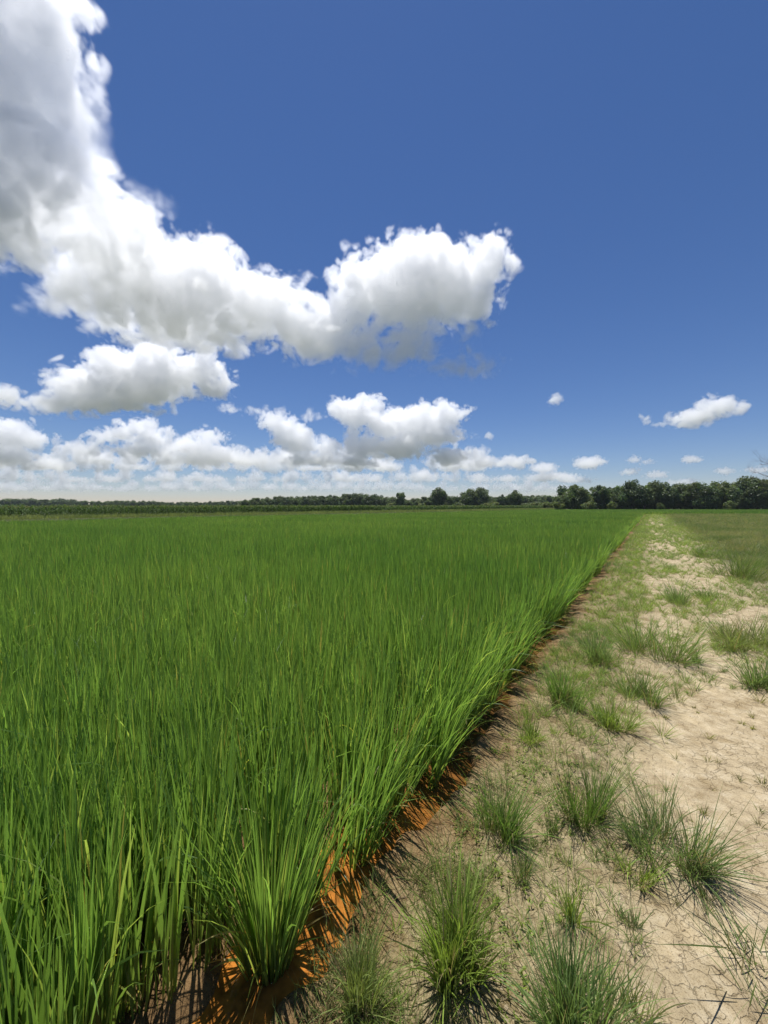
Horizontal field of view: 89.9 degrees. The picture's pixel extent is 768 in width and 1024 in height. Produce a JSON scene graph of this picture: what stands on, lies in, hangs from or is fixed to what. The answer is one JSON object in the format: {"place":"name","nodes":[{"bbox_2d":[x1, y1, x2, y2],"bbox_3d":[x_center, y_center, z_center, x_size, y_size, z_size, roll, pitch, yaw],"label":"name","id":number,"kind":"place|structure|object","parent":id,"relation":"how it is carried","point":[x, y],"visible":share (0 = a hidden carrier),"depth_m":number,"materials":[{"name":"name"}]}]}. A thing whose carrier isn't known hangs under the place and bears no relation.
{"place":"outdoors","nodes":[
{"label":"outdoors","id":0,"kind":"place"},
{"bbox_2d":[192,618,566,1023],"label":"water","id":1,"kind":"structure","parent":0,"point":[228,1002],"depth_m":1.97,"materials":[{"name":"brown liquid"}]},
{"bbox_2d":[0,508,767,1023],"bbox_3d":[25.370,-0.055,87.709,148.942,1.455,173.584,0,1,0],"label":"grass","id":2,"kind":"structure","parent":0,"point":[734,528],"depth_m":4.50,"materials":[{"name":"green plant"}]},
{"bbox_2d":[0,0,767,503],"label":"sky","id":3,"kind":"structure","parent":0,"point":[249,249],"materials":[{"name":"blue"}]},
{"bbox_2d":[5,506,767,1023],"bbox_3d":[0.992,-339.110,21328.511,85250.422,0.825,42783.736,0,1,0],"label":"ground","id":4,"kind":"structure","parent":0,"point":[701,976],"depth_m":2.21,"materials":[{"name":"soil"}]},
{"bbox_2d":[0,499,10,505],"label":"tree","id":5,"kind":"object","parent":4,"relation":"on","point":[5,502],"visible":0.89,"depth_m":455.61,"materials":[{"name":"green plant"}]},
{"bbox_2d":[11,499,25,506],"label":"tree","id":6,"kind":"object","parent":4,"relation":"on","point":[17,502],"visible":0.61,"depth_m":451.52,"materials":[{"name":"green plant"}]},
{"bbox_2d":[25,498,38,505],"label":"tree","id":7,"kind":"object","parent":4,"relation":"on","point":[31,501],"visible":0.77,"depth_m":460.37,"materials":[{"name":"green plant"}]},
{"bbox_2d":[40,499,51,505],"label":"tree","id":8,"kind":"object","parent":4,"relation":"on","point":[46,502],"visible":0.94,"depth_m":457.49,"materials":[{"name":"green plant"}]},
{"bbox_2d":[54,498,66,505],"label":"tree","id":9,"kind":"object","parent":4,"relation":"on","point":[61,501],"visible":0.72,"depth_m":476.04,"materials":[{"name":"green plant"}]},
{"bbox_2d":[65,499,76,506],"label":"tree","id":10,"kind":"object","parent":4,"relation":"on","point":[70,502],"visible":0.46,"depth_m":476.92,"materials":[{"name":"green plant"}]},
{"bbox_2d":[72,500,81,505],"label":"tree","id":11,"kind":"object","parent":4,"relation":"on","point":[77,502],"visible":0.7,"depth_m":451.88,"materials":[{"name":"green plant"}]},
{"bbox_2d":[112,500,121,504],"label":"tree","id":12,"kind":"object","parent":4,"relation":"on","point":[115,502],"visible":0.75,"depth_m":462.59,"materials":[{"name":"green plant"}]},
{"bbox_2d":[241,499,250,505],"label":"tree","id":13,"kind":"object","parent":4,"relation":"on","point":[245,502],"visible":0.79,"depth_m":267.11,"materials":[{"name":"green plant"}]},
{"bbox_2d":[251,498,262,504],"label":"tree","id":14,"kind":"object","parent":4,"relation":"on","point":[256,501],"visible":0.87,"depth_m":267.55,"materials":[{"name":"green plant"}]},
{"bbox_2d":[261,498,269,504],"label":"tree","id":15,"kind":"object","parent":4,"relation":"on","point":[264,502],"visible":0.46,"depth_m":280.42,"materials":[{"name":"green plant"}]},
{"bbox_2d":[148,736,386,1022],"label":"rice plant","id":16,"kind":"object","parent":4,"relation":"on","point":[267,945],"visible":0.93,"depth_m":1.67,"materials":[{"name":"green plant"}]},
{"bbox_2d":[265,497,272,504],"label":"tree","id":17,"kind":"object","parent":4,"relation":"on","point":[269,500],"visible":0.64,"depth_m":284.19,"materials":[{"name":"green plant"}]},
{"bbox_2d":[0,503,542,518],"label":"corn crop","id":18,"kind":"object","parent":4,"relation":"on","point":[8,511],"visible":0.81,"depth_m":55.21,"materials":[{"name":"green plant"}]},
{"bbox_2d":[272,495,282,505],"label":"tree","id":19,"kind":"object","parent":4,"relation":"on","point":[278,498],"visible":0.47,"depth_m":284.93,"materials":[{"name":"green plant"}]},
{"bbox_2d":[280,497,293,505],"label":"tree","id":20,"kind":"object","parent":4,"relation":"on","point":[286,501],"visible":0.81,"depth_m":260.62,"materials":[{"name":"green plant"}]},
{"bbox_2d":[287,496,299,505],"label":"tree","id":21,"kind":"object","parent":4,"relation":"on","point":[295,501],"visible":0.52,"depth_m":266.37,"materials":[{"name":"green plant"}]},
{"bbox_2d":[299,496,310,505],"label":"tree","id":22,"kind":"object","parent":4,"relation":"on","point":[304,501],"visible":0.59,"depth_m":271.46,"materials":[{"name":"green plant"}]},
{"bbox_2d":[307,495,314,505],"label":"tree","id":23,"kind":"object","parent":4,"relation":"on","point":[311,498],"visible":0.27,"depth_m":273.74,"materials":[{"name":"green plant"}]},
{"bbox_2d":[309,495,324,505],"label":"tree","id":24,"kind":"object","parent":4,"relation":"on","point":[317,501],"visible":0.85,"depth_m":260.43,"materials":[{"name":"green plant"}]},
{"bbox_2d":[324,495,340,504],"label":"tree","id":25,"kind":"object","parent":4,"relation":"on","point":[331,500],"visible":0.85,"depth_m":259.88,"materials":[{"name":"green plant"}]},
{"bbox_2d":[339,494,347,505],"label":"tree","id":26,"kind":"object","parent":4,"relation":"on","point":[343,496],"visible":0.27,"depth_m":286.88,"materials":[{"name":"green plant"}]},
{"bbox_2d":[343,494,352,504],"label":"tree","id":27,"kind":"object","parent":4,"relation":"on","point":[346,501],"visible":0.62,"depth_m":271.15,"materials":[{"name":"green plant"}]},
{"bbox_2d":[350,493,361,504],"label":"tree","id":28,"kind":"object","parent":4,"relation":"on","point":[355,494],"visible":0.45,"depth_m":267.83,"materials":[{"name":"green plant"}]},
{"bbox_2d":[351,493,364,505],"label":"tree","id":29,"kind":"object","parent":4,"relation":"on","point":[357,500],"visible":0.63,"depth_m":266.89,"materials":[{"name":"green plant"}]},
{"bbox_2d":[308,886,421,1023],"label":"grass clump","id":30,"kind":"object","parent":4,"relation":"on","point":[358,983],"visible":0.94,"depth_m":1.54,"materials":[{"name":"green plant"}]},
{"bbox_2d":[361,494,376,505],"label":"tree","id":31,"kind":"object","parent":4,"relation":"on","point":[366,500],"visible":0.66,"depth_m":258.51,"materials":[{"name":"green plant"}]},
{"bbox_2d":[369,494,383,505],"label":"tree","id":32,"kind":"object","parent":4,"relation":"on","point":[378,500],"visible":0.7,"depth_m":258.74,"materials":[{"name":"green plant"}]},
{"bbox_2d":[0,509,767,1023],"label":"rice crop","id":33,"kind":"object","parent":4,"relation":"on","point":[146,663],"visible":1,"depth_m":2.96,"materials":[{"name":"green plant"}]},
{"bbox_2d":[386,497,395,504],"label":"tree","id":34,"kind":"object","parent":4,"relation":"on","point":[390,500],"visible":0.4,"depth_m":262.87,"materials":[{"name":"green plant"}]},
{"bbox_2d":[395,492,405,505],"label":"tree","id":35,"kind":"object","parent":4,"relation":"on","point":[400,498],"visible":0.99,"depth_m":247.79,"materials":[{"name":"green plant"}]},
{"bbox_2d":[404,500,413,505],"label":"tree","id":36,"kind":"object","parent":4,"relation":"on","point":[408,502],"visible":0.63,"depth_m":260.38,"materials":[{"name":"green plant"}]},
{"bbox_2d":[409,498,418,505],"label":"tree","id":37,"kind":"object","parent":4,"relation":"on","point":[415,501],"visible":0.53,"depth_m":272.84,"materials":[{"name":"green plant"}]},
{"bbox_2d":[418,496,429,504],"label":"tree","id":38,"kind":"object","parent":4,"relation":"on","point":[425,500],"visible":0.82,"depth_m":268.74,"materials":[{"name":"green plant"}]},
{"bbox_2d":[430,487,447,505],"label":"tree","id":39,"kind":"object","parent":4,"relation":"on","point":[438,496],"visible":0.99,"depth_m":247.20,"materials":[{"name":"green plant"}]},
{"bbox_2d":[446,496,454,504],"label":"tree","id":40,"kind":"object","parent":4,"relation":"on","point":[450,501],"visible":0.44,"depth_m":260.98,"materials":[{"name":"green plant"}]},
{"bbox_2d":[449,496,458,502],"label":"tree","id":41,"kind":"object","parent":4,"relation":"on","point":[456,499],"visible":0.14,"depth_m":273.95,"materials":[{"name":"green plant"}]},
{"bbox_2d":[370,832,546,1023],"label":"grass clump","id":42,"kind":"object","parent":4,"relation":"on","point":[454,939],"visible":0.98,"depth_m":1.64,"materials":[{"name":"green plant"}]},
{"bbox_2d":[340,712,595,1023],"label":"weeds","id":43,"kind":"object","parent":4,"relation":"on","point":[507,963],"visible":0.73,"depth_m":2.03,"materials":[{"name":"green plant"}]},
{"bbox_2d":[459,488,478,504],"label":"tree","id":44,"kind":"object","parent":4,"relation":"on","point":[467,499],"visible":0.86,"depth_m":246.92,"materials":[{"name":"green plant"}]},
{"bbox_2d":[473,487,491,505],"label":"tree","id":45,"kind":"object","parent":4,"relation":"on","point":[482,498],"visible":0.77,"depth_m":246.33,"materials":[{"name":"green plant"}]},
{"bbox_2d":[487,502,498,505],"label":"bush","id":46,"kind":"object","parent":4,"relation":"on","point":[494,503],"visible":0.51,"depth_m":185.27,"materials":[{"name":"green plant"}]},
{"bbox_2d":[423,717,570,886],"bbox_3d":[0.648,1.704,2.329,0.983,0.590,0.902,0,1,0],"label":"grass clump","id":47,"kind":"object","parent":4,"relation":"on","point":[500,818],"visible":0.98,"depth_m":2.33,"materials":[{"name":"green plant"}]},
{"bbox_2d":[497,494,506,505],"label":"tree","id":48,"kind":"object","parent":4,"relation":"on","point":[501,501],"visible":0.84,"depth_m":248.24,"materials":[{"name":"green plant"}]},
{"bbox_2d":[508,490,524,505],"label":"tree","id":49,"kind":"object","parent":4,"relation":"on","point":[515,497],"visible":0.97,"depth_m":218.56,"materials":[{"name":"green plant"}]},
{"bbox_2d":[521,495,529,503],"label":"tree","id":50,"kind":"object","parent":4,"relation":"on","point":[526,500],"visible":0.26,"depth_m":332.44,"materials":[{"name":"green plant"}]},
{"bbox_2d":[502,819,562,898],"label":"grass clump","id":51,"kind":"object","parent":4,"relation":"on","point":[522,871],"visible":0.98,"depth_m":2.07,"materials":[{"name":"green plant"}]},
{"bbox_2d":[513,705,556,746],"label":"grass clump","id":52,"kind":"object","parent":4,"relation":"on","point":[533,736],"visible":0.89,"depth_m":3.29,"materials":[{"name":"green plant"}]},
{"bbox_2d":[531,495,546,502],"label":"tree","id":53,"kind":"object","parent":4,"relation":"on","point":[540,498],"visible":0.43,"depth_m":319.70,"materials":[{"name":"green plant"}]},
{"bbox_2d":[318,623,767,1023],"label":"litter","id":54,"kind":"object","parent":4,"relation":"on","point":[550,867],"visible":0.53,"depth_m":2.05,"materials":[{"name":"beige plant"}]},
{"bbox_2d":[543,495,551,501],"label":"tree","id":55,"kind":"object","parent":4,"relation":"on","point":[549,498],"visible":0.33,"depth_m":325.42,"materials":[{"name":"green plant"}]},
{"bbox_2d":[543,502,553,507],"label":"bush","id":56,"kind":"object","parent":4,"relation":"on","point":[547,504],"visible":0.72,"depth_m":183.95,"materials":[{"name":"green plant"}]},
{"bbox_2d":[332,645,767,1023],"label":"soil crumbs","id":57,"kind":"object","parent":4,"relation":"on","point":[506,1007],"visible":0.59,"depth_m":1.98,"materials":[{"name":"beige soil"}]},
{"bbox_2d":[530,790,572,840],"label":"grass clump","id":58,"kind":"object","parent":4,"relation":"on","point":[552,829],"visible":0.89,"depth_m":2.33,"materials":[{"name":"green plant"}]},
{"bbox_2d":[553,502,564,509],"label":"bush","id":59,"kind":"object","parent":4,"relation":"on","point":[558,505],"visible":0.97,"depth_m":147.08,"materials":[{"name":"green plant"}]},
{"bbox_2d":[555,494,570,509],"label":"tree","id":60,"kind":"object","parent":4,"relation":"on","point":[564,500],"visible":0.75,"depth_m":155.87,"materials":[{"name":"green plant"}]},
{"bbox_2d":[553,485,578,508],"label":"tree","id":61,"kind":"object","parent":4,"relation":"on","point":[561,490],"visible":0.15,"depth_m":185.44,"materials":[{"name":"green plant"}]},
{"bbox_2d":[522,636,611,710],"bbox_3d":[1.817,1.629,4.003,0.906,0.616,1.083,0,1,0],"label":"grass clump","id":62,"kind":"object","parent":4,"relation":"on","point":[561,694],"visible":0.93,"depth_m":3.86,"materials":[{"name":"green plant"}]},
{"bbox_2d":[563,484,593,509],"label":"tree","id":63,"kind":"object","parent":4,"relation":"on","point":[577,496],"visible":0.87,"depth_m":157.72,"materials":[{"name":"green plant"}]},
{"bbox_2d":[535,860,628,944],"bbox_3d":[0.897,1.815,1.838,0.375,0.339,0.380,0,1,0],"label":"grass clump","id":64,"kind":"object","parent":4,"relation":"on","point":[570,909],"visible":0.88,"depth_m":1.85,"materials":[{"name":"green plant"}]},
{"bbox_2d":[498,737,669,838],"bbox_3d":[1.248,1.800,2.501,0.991,0.614,0.904,0,1,0],"label":"grass clump","id":65,"kind":"object","parent":4,"relation":"on","point":[592,809],"visible":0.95,"depth_m":2.44,"materials":[{"name":"green plant"}]},
{"bbox_2d":[488,872,683,1023],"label":"grass clump","id":66,"kind":"object","parent":4,"relation":"on","point":[574,997],"visible":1,"depth_m":1.47,"materials":[{"name":"green plant"}]},
{"bbox_2d":[580,502,591,509],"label":"bush","id":67,"kind":"object","parent":4,"relation":"on","point":[587,505],"visible":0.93,"depth_m":146.89,"materials":[{"name":"green plant"}]},
{"bbox_2d":[587,500,596,508],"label":"bush","id":68,"kind":"object","parent":4,"relation":"on","point":[594,505],"visible":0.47,"depth_m":150.93,"materials":[{"name":"green plant"}]},
{"bbox_2d":[586,485,610,508],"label":"tree","id":69,"kind":"object","parent":4,"relation":"on","point":[592,489],"visible":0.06,"depth_m":168.34,"materials":[{"name":"green plant"}]},
{"bbox_2d":[591,485,611,508],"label":"tree","id":70,"kind":"object","parent":4,"relation":"on","point":[602,499],"visible":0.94,"depth_m":157.51,"materials":[{"name":"green plant"}]},
{"bbox_2d":[562,611,642,674],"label":"grass clump","id":71,"kind":"object","parent":4,"relation":"on","point":[598,649],"visible":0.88,"depth_m":4.95,"materials":[{"name":"green plant"}]},
{"bbox_2d":[607,501,617,509],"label":"bush","id":72,"kind":"object","parent":4,"relation":"on","point":[614,505],"visible":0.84,"depth_m":149.48,"materials":[{"name":"green plant"}]},
{"bbox_2d":[608,488,621,508],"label":"tree","id":73,"kind":"object","parent":4,"relation":"on","point":[614,493],"visible":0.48,"depth_m":160.68,"materials":[{"name":"green plant"}]},
{"bbox_2d":[575,690,664,749],"bbox_3d":[2.076,1.758,3.421,0.753,0.414,0.607,0,1,25],"label":"grass clump","id":74,"kind":"object","parent":4,"relation":"on","point":[612,720],"visible":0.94,"depth_m":3.41,"materials":[{"name":"green plant"}]},
{"bbox_2d":[573,920,684,1023],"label":"grass clump","id":75,"kind":"object","parent":4,"relation":"on","point":[621,990],"visible":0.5,"depth_m":1.52,"materials":[{"name":"green plant"}]},
{"bbox_2d":[605,870,660,949],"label":"grass clump","id":76,"kind":"object","parent":4,"relation":"on","point":[634,921],"visible":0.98,"depth_m":1.83,"materials":[{"name":"green plant"}]},
{"bbox_2d":[616,479,650,508],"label":"tree","id":77,"kind":"object","parent":4,"relation":"on","point":[629,495],"visible":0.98,"depth_m":155.70,"materials":[{"name":"green plant"}]},
{"bbox_2d":[601,828,678,899],"bbox_3d":[1.379,1.874,2.079,0.397,0.222,0.345,-1,1,-45],"label":"grass clump","id":78,"kind":"object","parent":4,"relation":"on","point":[646,875],"visible":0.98,"depth_m":2.06,"materials":[{"name":"green plant"}]},
{"bbox_2d":[636,485,654,508],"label":"tree","id":79,"kind":"object","parent":4,"relation":"on","point":[649,492],"visible":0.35,"depth_m":156.11,"materials":[{"name":"green plant"}]},
{"bbox_2d":[600,649,694,709],"bbox_3d":[2.703,1.663,3.910,0.843,0.584,0.936,0,1,0],"label":"grass clump","id":80,"kind":"object","parent":4,"relation":"on","point":[644,689],"visible":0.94,"depth_m":3.97,"materials":[{"name":"green plant"}]},
{"bbox_2d":[646,480,669,508],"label":"tree","id":81,"kind":"object","parent":4,"relation":"on","point":[658,490],"visible":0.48,"depth_m":160.61,"materials":[{"name":"green plant"}]},
{"bbox_2d":[655,502,665,509],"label":"bush","id":82,"kind":"object","parent":4,"relation":"on","point":[660,506],"visible":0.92,"depth_m":152.43,"materials":[{"name":"green plant"}]},
{"bbox_2d":[581,598,742,672],"bbox_3d":[3.621,1.632,5.260,2.421,0.971,1.784,0,1,23],"label":"grass clump","id":83,"kind":"object","parent":4,"relation":"on","point":[636,643],"visible":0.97,"depth_m":5.08,"materials":[{"name":"green plant"}]},
{"bbox_2d":[660,485,680,508],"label":"tree","id":84,"kind":"object","parent":4,"relation":"on","point":[672,497],"visible":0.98,"depth_m":156.35,"materials":[{"name":"green plant"}]},
{"bbox_2d":[649,567,696,604],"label":"grass clump","id":85,"kind":"object","parent":4,"relation":"on","point":[677,596],"visible":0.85,"depth_m":7.84,"materials":[{"name":"green plant"}]},
{"bbox_2d":[583,735,767,1005],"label":"grass clump","id":86,"kind":"object","parent":4,"relation":"on","point":[705,869],"visible":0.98,"depth_m":2.15,"materials":[{"name":"green plant"}]},
{"bbox_2d":[661,671,693,704],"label":"grass clump","id":87,"kind":"object","parent":4,"relation":"on","point":[676,695],"visible":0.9,"depth_m":3.99,"materials":[{"name":"green plant"}]},
{"bbox_2d":[671,483,692,508],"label":"tree","id":88,"kind":"object","parent":4,"relation":"on","point":[681,491],"visible":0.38,"depth_m":162.73,"materials":[{"name":"green plant"}]},
{"bbox_2d":[680,481,702,508],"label":"tree","id":89,"kind":"object","parent":4,"relation":"on","point":[687,499],"visible":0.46,"depth_m":159.11,"materials":[{"name":"green plant"}]},
{"bbox_2d":[684,645,708,664],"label":"grass clump","id":90,"kind":"object","parent":4,"relation":"on","point":[696,655],"visible":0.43,"depth_m":4.93,"materials":[{"name":"green plant"}]},
{"bbox_2d":[675,577,734,603],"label":"grass clump","id":91,"kind":"object","parent":4,"relation":"on","point":[697,593],"visible":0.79,"depth_m":8.33,"materials":[{"name":"green plant"}]},
{"bbox_2d":[689,482,723,509],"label":"tree","id":92,"kind":"object","parent":4,"relation":"on","point":[708,498],"visible":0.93,"depth_m":154.26,"materials":[{"name":"green plant"}]},
{"bbox_2d":[695,879,721,909],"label":"grass clump","id":93,"kind":"object","parent":4,"relation":"on","point":[704,889],"visible":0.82,"depth_m":1.98,"materials":[{"name":"green plant"}]},
{"bbox_2d":[685,545,732,558],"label":"grass clump","id":94,"kind":"object","parent":4,"relation":"on","point":[701,552],"visible":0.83,"depth_m":14.78,"materials":[{"name":"green plant"}]},
{"bbox_2d":[659,831,767,1021],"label":"grass clump","id":95,"kind":"object","parent":4,"relation":"on","point":[745,946],"visible":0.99,"depth_m":1.70,"materials":[{"name":"green plant"}]},
{"bbox_2d":[709,480,730,508],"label":"tree","id":96,"kind":"object","parent":4,"relation":"on","point":[714,485],"visible":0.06,"depth_m":163.02,"materials":[{"name":"green plant"}]},
{"bbox_2d":[677,602,767,653],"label":"grass clump","id":97,"kind":"object","parent":4,"relation":"on","point":[753,634],"visible":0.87,"depth_m":5.48,"materials":[{"name":"green plant"}]},
{"bbox_2d":[717,482,743,506],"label":"tree","id":98,"kind":"object","parent":4,"relation":"on","point":[731,493],"visible":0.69,"depth_m":152.96,"materials":[{"name":"green plant"}]},
{"bbox_2d":[723,500,737,509],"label":"bush","id":99,"kind":"object","parent":4,"relation":"on","point":[729,504],"visible":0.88,"depth_m":146.18,"materials":[{"name":"green plant"}]},
{"bbox_2d":[697,540,767,580],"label":"grass clump","id":100,"kind":"object","parent":4,"relation":"on","point":[734,571],"visible":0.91,"depth_m":10.50,"materials":[{"name":"green plant"}]},
{"bbox_2d":[717,650,767,691],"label":"grass clump","id":101,"kind":"object","parent":4,"relation":"on","point":[760,679],"visible":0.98,"depth_m":4.24,"materials":[{"name":"green plant"}]},
{"bbox_2d":[732,475,767,508],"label":"tree","id":102,"kind":"object","parent":4,"relation":"on","point":[747,481],"visible":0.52,"depth_m":156.27,"materials":[{"name":"green plant"}]},
{"bbox_2d":[740,479,767,508],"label":"tree","id":103,"kind":"object","parent":4,"relation":"on","point":[760,505],"visible":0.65,"depth_m":154.28,"materials":[{"name":"green plant"}]},
{"bbox_2d":[747,450,767,483],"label":"bare tree","id":104,"kind":"object","parent":4,"relation":"on","point":[762,466],"visible":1,"depth_m":65.54,"materials":[{"name":"grey"}]}
]}

